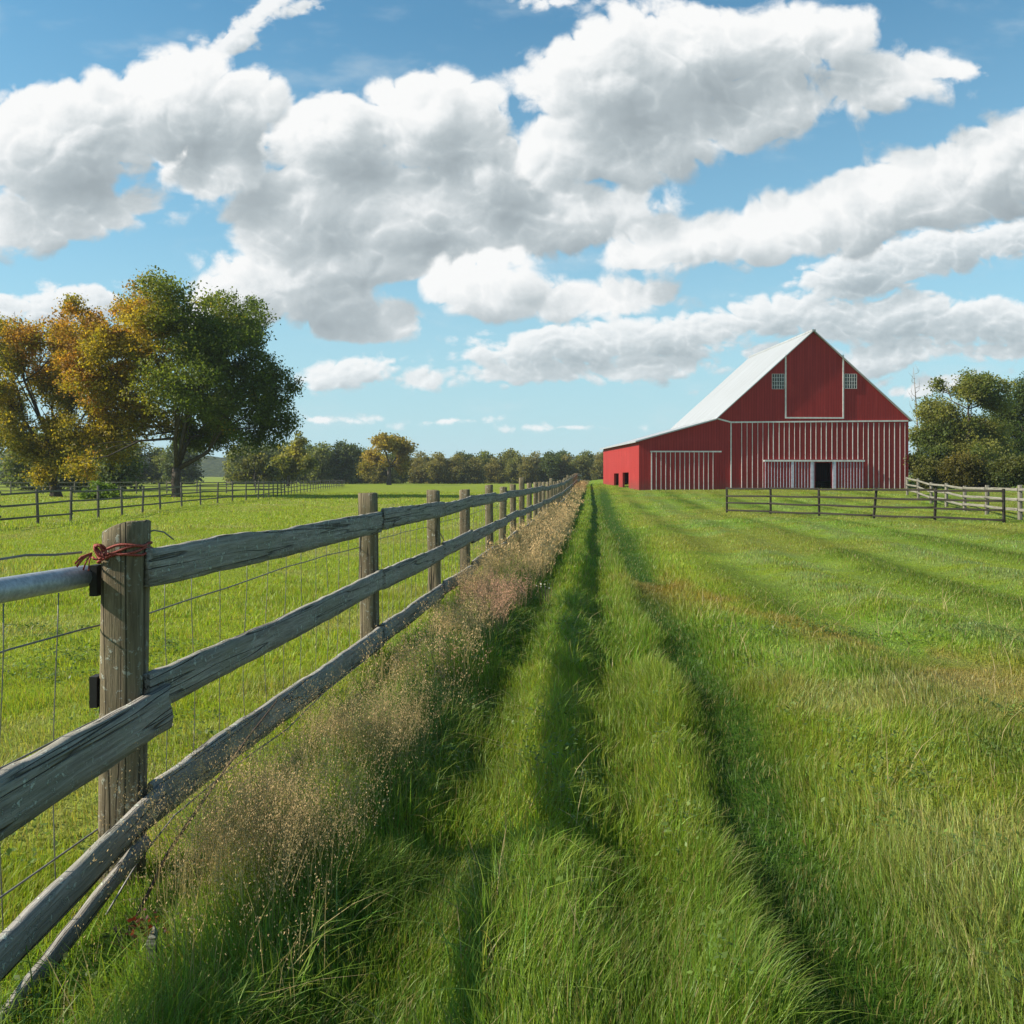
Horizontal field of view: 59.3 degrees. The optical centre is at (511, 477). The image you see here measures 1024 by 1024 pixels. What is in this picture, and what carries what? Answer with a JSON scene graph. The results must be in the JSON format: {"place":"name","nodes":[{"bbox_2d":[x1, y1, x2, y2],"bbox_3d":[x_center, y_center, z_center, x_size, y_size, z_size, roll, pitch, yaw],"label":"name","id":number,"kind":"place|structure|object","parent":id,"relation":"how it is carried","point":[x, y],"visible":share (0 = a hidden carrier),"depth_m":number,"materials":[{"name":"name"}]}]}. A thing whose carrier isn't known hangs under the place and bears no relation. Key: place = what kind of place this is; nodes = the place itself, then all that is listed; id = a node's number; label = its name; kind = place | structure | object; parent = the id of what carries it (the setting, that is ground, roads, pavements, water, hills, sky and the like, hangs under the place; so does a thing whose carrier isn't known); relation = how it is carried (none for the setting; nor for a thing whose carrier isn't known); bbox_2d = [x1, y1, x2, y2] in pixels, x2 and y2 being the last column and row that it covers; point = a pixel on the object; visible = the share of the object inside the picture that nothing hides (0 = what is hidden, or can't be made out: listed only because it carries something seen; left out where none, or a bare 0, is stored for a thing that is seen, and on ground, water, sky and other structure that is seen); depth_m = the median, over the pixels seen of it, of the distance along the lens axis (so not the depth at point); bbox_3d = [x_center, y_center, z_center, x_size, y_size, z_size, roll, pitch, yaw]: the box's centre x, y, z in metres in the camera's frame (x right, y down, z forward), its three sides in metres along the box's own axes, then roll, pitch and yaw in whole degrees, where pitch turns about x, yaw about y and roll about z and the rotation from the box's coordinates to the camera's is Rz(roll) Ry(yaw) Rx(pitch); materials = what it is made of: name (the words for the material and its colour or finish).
{"place":"outdoors","nodes":[
{"label":"outdoors","id":0,"kind":"place"},
{"bbox_2d":[66,480,589,1023],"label":"dry grass","id":1,"kind":"structure","parent":0,"point":[542,536],"depth_m":3.63,"materials":[{"name":"beige plant"}]},
{"bbox_2d":[0,453,921,476],"bbox_3d":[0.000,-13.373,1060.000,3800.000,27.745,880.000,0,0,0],"label":"hills","id":2,"kind":"structure","parent":0,"point":[212,467],"depth_m":772.66,"materials":[{"name":"green plant"}]},
{"bbox_2d":[0,475,1023,1023],"bbox_3d":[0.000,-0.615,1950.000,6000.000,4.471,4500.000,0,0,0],"label":"ground","id":3,"kind":"structure","parent":0,"point":[958,665],"depth_m":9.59,"materials":[{"name":"green plant"}]},
{"bbox_2d":[0,448,8,483],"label":"tree","id":4,"kind":"object","parent":3,"relation":"on","point":[1,475],"visible":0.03,"depth_m":216.40,"materials":[{"name":"green plant"}]},
{"bbox_2d":[0,450,17,484],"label":"tree","id":5,"kind":"object","parent":3,"relation":"on","point":[9,453],"visible":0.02,"depth_m":209.11,"materials":[{"name":"green plant"}]},
{"bbox_2d":[0,428,70,489],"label":"tree","id":6,"kind":"object","parent":3,"relation":"on","point":[17,469],"visible":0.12,"depth_m":116.38,"materials":[{"name":"green plant"}]},
{"bbox_2d":[0,310,104,496],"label":"golden tree","id":7,"kind":"object","parent":3,"relation":"on","point":[20,341],"visible":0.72,"depth_m":71.98,"materials":[{"name":"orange plant"}]},
{"bbox_2d":[24,432,83,489],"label":"tree","id":8,"kind":"object","parent":3,"relation":"on","point":[63,480],"visible":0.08,"depth_m":108.79,"materials":[{"name":"green plant"}]},
{"bbox_2d":[71,427,89,489],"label":"tree","id":9,"kind":"object","parent":3,"relation":"on","point":[80,471],"visible":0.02,"depth_m":120.19,"materials":[{"name":"green plant"}]},
{"bbox_2d":[75,479,124,498],"bbox_3d":[-27.728,1.179,61.131,3.172,2.210,2.460,0,0,0],"label":"round shrub","id":10,"kind":"object","parent":3,"relation":"on","point":[103,494],"visible":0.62,"depth_m":60.50,"materials":[{"name":"green plant"}]},
{"bbox_2d":[78,446,130,489],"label":"tree","id":11,"kind":"object","parent":3,"relation":"on","point":[85,484],"visible":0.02,"depth_m":112.65,"materials":[{"name":"green plant"}]},
{"bbox_2d":[84,432,151,489],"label":"tree","id":12,"kind":"object","parent":3,"relation":"on","point":[120,474],"visible":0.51,"depth_m":104.42,"materials":[{"name":"green plant"}]},
{"bbox_2d":[126,439,153,483],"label":"tree","id":13,"kind":"object","parent":3,"relation":"on","point":[141,454],"visible":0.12,"depth_m":215.00,"materials":[{"name":"green plant"}]},
{"bbox_2d":[0,481,283,493],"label":"pasture fence","id":14,"kind":"object","parent":3,"relation":"on","point":[136,486],"visible":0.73,"depth_m":88.34,"materials":[{"name":"brown wood"}]},
{"bbox_2d":[111,908,181,967],"bbox_3d":[-1.110,1.423,2.707,0.180,0.224,0.162,0,0,0],"label":"red weed","id":15,"kind":"object","parent":3,"relation":"on","point":[134,925],"visible":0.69,"depth_m":2.72,"materials":[{"name":"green plant"}]},
{"bbox_2d":[146,925,158,992],"bbox_3d":[-1.048,1.415,2.621,0.032,0.235,0.022,0,0,0],"label":"broken stake","id":16,"kind":"object","parent":3,"relation":"on","point":[153,935],"visible":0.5,"depth_m":2.61,"materials":[{"name":"grey wood"}]},
{"bbox_2d":[139,446,169,483],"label":"tree","id":17,"kind":"object","parent":3,"relation":"on","point":[154,459],"visible":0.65,"depth_m":214.05,"materials":[{"name":"green plant"}]},
{"bbox_2d":[33,265,305,497],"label":"spreading tree","id":18,"kind":"object","parent":3,"relation":"on","point":[204,347],"visible":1,"depth_m":67.98,"materials":[{"name":"green plant"}]},
{"bbox_2d":[0,479,344,524],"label":"paddock fence","id":19,"kind":"object","parent":3,"relation":"on","point":[71,501],"visible":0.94,"depth_m":40.71,"materials":[{"name":"brown wood"}]},
{"bbox_2d":[155,440,206,483],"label":"tree","id":20,"kind":"object","parent":3,"relation":"on","point":[192,474],"visible":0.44,"depth_m":207.82,"materials":[{"name":"green plant"}]},
{"bbox_2d":[127,700,276,936],"bbox_3d":[-1.217,1.296,3.724,0.022,0.319,1.752,0,0,0],"label":"dead stick","id":21,"kind":"object","parent":3,"relation":"on","point":[162,863],"visible":0.66,"depth_m":3.27,"materials":[{"name":"grey wood"}]},
{"bbox_2d":[222,444,240,483],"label":"tree","id":22,"kind":"object","parent":3,"relation":"on","point":[226,469],"visible":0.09,"depth_m":222.85,"materials":[{"name":"green plant"}]},
{"bbox_2d":[223,439,269,483],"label":"tree","id":23,"kind":"object","parent":3,"relation":"on","point":[233,467],"visible":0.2,"depth_m":203.82,"materials":[{"name":"green plant"}]},
{"bbox_2d":[227,452,280,485],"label":"dusky tree","id":24,"kind":"object","parent":3,"relation":"on","point":[250,463],"visible":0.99,"depth_m":149.42,"materials":[{"name":"green plant"}]},
{"bbox_2d":[259,442,285,483],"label":"tree","id":25,"kind":"object","parent":3,"relation":"on","point":[273,453],"visible":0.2,"depth_m":217.16,"materials":[{"name":"green plant"}]},
{"bbox_2d":[0,473,581,1023],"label":"plank fence","id":26,"kind":"object","parent":3,"relation":"on","point":[132,697],"visible":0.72,"depth_m":3.40,"materials":[{"name":"grey wood"}]},
{"bbox_2d":[75,541,152,570],"bbox_3d":[-1.484,0.289,3.378,0.220,0.098,0.208,0,0,0],"label":"baling twine","id":27,"kind":"object","parent":26,"relation":"attached to","point":[100,554],"visible":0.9,"depth_m":3.32,"materials":[{"name":"brown fabric"}]},
{"bbox_2d":[263,431,319,485],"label":"yellowing tree","id":28,"kind":"object","parent":3,"relation":"on","point":[295,462],"visible":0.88,"depth_m":159.32,"materials":[{"name":"green plant"}]},
{"bbox_2d":[275,441,310,483],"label":"tree","id":29,"kind":"object","parent":3,"relation":"on","point":[297,478],"visible":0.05,"depth_m":221.15,"materials":[{"name":"green plant"}]},
{"bbox_2d":[298,442,322,483],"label":"tree","id":30,"kind":"object","parent":3,"relation":"on","point":[309,447],"visible":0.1,"depth_m":225.44,"materials":[{"name":"green plant"}]},
{"bbox_2d":[301,441,338,483],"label":"tree","id":31,"kind":"object","parent":3,"relation":"on","point":[324,471],"visible":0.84,"depth_m":215.80,"materials":[{"name":"green plant"}]},
{"bbox_2d":[327,439,365,483],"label":"tree","id":32,"kind":"object","parent":3,"relation":"on","point":[346,453],"visible":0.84,"depth_m":219.11,"materials":[{"name":"green plant"}]},
{"bbox_2d":[347,455,361,483],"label":"tree","id":33,"kind":"object","parent":3,"relation":"on","point":[358,477],"visible":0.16,"depth_m":236.64,"materials":[{"name":"green plant"}]},
{"bbox_2d":[357,455,385,483],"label":"tree","id":34,"kind":"object","parent":3,"relation":"on","point":[364,480],"visible":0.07,"depth_m":236.33,"materials":[{"name":"green plant"}]},
{"bbox_2d":[360,456,386,483],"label":"tree","id":35,"kind":"object","parent":3,"relation":"on","point":[379,476],"visible":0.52,"depth_m":232.96,"materials":[{"name":"green plant"}]},
{"bbox_2d":[355,430,418,484],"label":"autumn tree","id":36,"kind":"object","parent":3,"relation":"on","point":[401,448],"visible":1,"depth_m":195.14,"materials":[{"name":"yellow plant"}]},
{"bbox_2d":[383,452,410,483],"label":"tree","id":37,"kind":"object","parent":3,"relation":"on","point":[396,478],"visible":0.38,"depth_m":232.33,"materials":[{"name":"green plant"}]},
{"bbox_2d":[408,457,428,483],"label":"tree","id":38,"kind":"object","parent":3,"relation":"on","point":[416,472],"visible":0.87,"depth_m":239.48,"materials":[{"name":"green plant"}]},
{"bbox_2d":[407,450,429,482],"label":"tree","id":39,"kind":"object","parent":3,"relation":"on","point":[417,454],"visible":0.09,"depth_m":260.83,"materials":[{"name":"green plant"}]},
{"bbox_2d":[425,451,447,482],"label":"tree","id":40,"kind":"object","parent":3,"relation":"on","point":[431,459],"visible":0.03,"depth_m":251.61,"materials":[{"name":"green plant"}]},
{"bbox_2d":[421,452,453,483],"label":"tree","id":41,"kind":"object","parent":3,"relation":"on","point":[437,471],"visible":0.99,"depth_m":231.11,"materials":[{"name":"green plant"}]},
{"bbox_2d":[445,453,476,483],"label":"tree","id":42,"kind":"object","parent":3,"relation":"on","point":[455,468],"visible":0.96,"depth_m":231.87,"materials":[{"name":"green plant"}]},
{"bbox_2d":[452,450,477,482],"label":"tree","id":43,"kind":"object","parent":3,"relation":"on","point":[466,457],"visible":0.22,"depth_m":255.80,"materials":[{"name":"green plant"}]},
{"bbox_2d":[463,456,489,483],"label":"tree","id":44,"kind":"object","parent":3,"relation":"on","point":[478,476],"visible":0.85,"depth_m":232.82,"materials":[{"name":"green plant"}]},
{"bbox_2d":[475,450,494,482],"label":"tree","id":45,"kind":"object","parent":3,"relation":"on","point":[485,456],"visible":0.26,"depth_m":254.69,"materials":[{"name":"green plant"}]},
{"bbox_2d":[483,456,507,483],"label":"tree","id":46,"kind":"object","parent":3,"relation":"on","point":[494,472],"visible":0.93,"depth_m":239.76,"materials":[{"name":"green plant"}]},
{"bbox_2d":[495,448,522,482],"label":"tree","id":47,"kind":"object","parent":3,"relation":"on","point":[508,454],"visible":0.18,"depth_m":253.35,"materials":[{"name":"green plant"}]},
{"bbox_2d":[504,456,521,483],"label":"tree","id":48,"kind":"object","parent":3,"relation":"on","point":[510,471],"visible":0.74,"depth_m":238.87,"materials":[{"name":"green plant"}]},
{"bbox_2d":[514,454,539,483],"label":"tree","id":49,"kind":"object","parent":3,"relation":"on","point":[526,468],"visible":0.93,"depth_m":237.03,"materials":[{"name":"green plant"}]},
{"bbox_2d":[523,450,544,482],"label":"tree","id":50,"kind":"object","parent":3,"relation":"on","point":[536,462],"visible":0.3,"depth_m":253.31,"materials":[{"name":"green plant"}]},
{"bbox_2d":[536,583,552,604],"bbox_3d":[0.379,1.373,10.614,0.261,0.348,0.167,0,0,-22],"label":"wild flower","id":51,"kind":"object","parent":3,"relation":"on","point":[545,592],"visible":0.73,"depth_m":10.61,"materials":[{"name":"green plant"}]},
{"bbox_2d":[536,450,561,483],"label":"tree","id":52,"kind":"object","parent":3,"relation":"on","point":[549,465],"visible":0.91,"depth_m":236.99,"materials":[{"name":"green plant"}]},
{"bbox_2d":[556,450,573,471],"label":"tree","id":53,"kind":"object","parent":3,"relation":"on","point":[562,452],"visible":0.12,"depth_m":250.32,"materials":[{"name":"green plant"}]},
{"bbox_2d":[556,453,574,481],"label":"tree","id":54,"kind":"object","parent":3,"relation":"on","point":[563,468],"visible":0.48,"depth_m":239.47,"materials":[{"name":"green plant"}]},
{"bbox_2d":[564,453,592,480],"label":"tree","id":55,"kind":"object","parent":3,"relation":"on","point":[580,464],"visible":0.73,"depth_m":237.46,"materials":[{"name":"green plant"}]},
{"bbox_2d":[576,449,598,479],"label":"tree","id":56,"kind":"object","parent":3,"relation":"on","point":[587,453],"visible":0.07,"depth_m":254.44,"materials":[{"name":"green plant"}]},
{"bbox_2d":[587,451,602,480],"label":"tree","id":57,"kind":"object","parent":3,"relation":"on","point":[596,470],"visible":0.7,"depth_m":235.23,"materials":[{"name":"green plant"}]},
{"bbox_2d":[600,329,912,489],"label":"barn","id":58,"kind":"structure","parent":3,"relation":"on","point":[808,409],"depth_m":68.66,"materials":[{"name":"red wood"}]},
{"bbox_2d":[772,374,783,388],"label":"window","id":59,"kind":"structure","parent":58,"relation":"in","point":[777,379],"depth_m":68.53,"materials":[{"name":"white glass"}]},
{"bbox_2d":[765,462,814,487],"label":"sliding door","id":60,"kind":"structure","parent":58,"relation":"in","point":[777,474],"depth_m":68.50,"materials":[{"name":"red wood"}]},
{"bbox_2d":[785,333,843,418],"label":"hay door","id":61,"kind":"structure","parent":58,"relation":"in","point":[814,372],"depth_m":68.68,"materials":[{"name":"red wood"}]},
{"bbox_2d":[832,462,863,488],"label":"sliding door","id":62,"kind":"structure","parent":58,"relation":"in","point":[850,475],"depth_m":68.75,"materials":[{"name":"red wood"}]},
{"bbox_2d":[845,374,856,388],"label":"window","id":63,"kind":"structure","parent":58,"relation":"in","point":[850,379],"depth_m":68.83,"materials":[{"name":"white glass"}]},
{"bbox_2d":[725,487,1005,522],"bbox_3d":[12.997,1.125,35.014,0.230,1.536,12.222,0,0,-34],"label":"dark fence","id":64,"kind":"object","parent":3,"relation":"on","point":[935,499],"visible":0.95,"depth_m":33.91,"materials":[{"name":"brown wood"}]},
{"bbox_2d":[908,368,920,464],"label":"dead tree","id":65,"kind":"object","parent":3,"relation":"on","point":[915,397],"visible":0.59,"depth_m":96.96,"materials":[{"name":"plant"}]},
{"bbox_2d":[903,452,948,488],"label":"hedge bush","id":66,"kind":"object","parent":3,"relation":"on","point":[924,473],"visible":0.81,"depth_m":68.69,"materials":[{"name":"green plant"}]},
{"bbox_2d":[932,449,988,487],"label":"hedge bush","id":67,"kind":"object","parent":3,"relation":"on","point":[962,470],"visible":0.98,"depth_m":67.52,"materials":[{"name":"green plant"}]},
{"bbox_2d":[906,477,1023,519],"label":"pale fence","id":68,"kind":"object","parent":3,"relation":"on","point":[1019,489],"visible":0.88,"depth_m":37.52,"materials":[{"name":"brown wood"}]},
{"bbox_2d":[908,366,1023,464],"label":"hedgerow tree","id":69,"kind":"object","parent":3,"relation":"on","point":[942,431],"visible":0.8,"depth_m":81.27,"materials":[{"name":"green plant"}]},
{"bbox_2d":[965,456,1000,486],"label":"hedge bush","id":70,"kind":"object","parent":3,"relation":"on","point":[980,484],"visible":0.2,"depth_m":70.48,"materials":[{"name":"green plant"}]},
{"bbox_2d":[978,452,1023,487],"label":"hedge bush","id":71,"kind":"object","parent":3,"relation":"on","point":[1005,471],"visible":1,"depth_m":66.29,"materials":[{"name":"green plant"}]},
{"bbox_2d":[979,371,1023,453],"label":"shaded tree","id":72,"kind":"object","parent":3,"relation":"on","point":[1015,420],"visible":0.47,"depth_m":89.73,"materials":[{"name":"green plant"}]},
{"bbox_2d":[0,0,1023,458],"label":"sky","id":73,"kind":"structure","parent":0,"point":[471,226],"materials":[{"name":"blue"}]}
]}

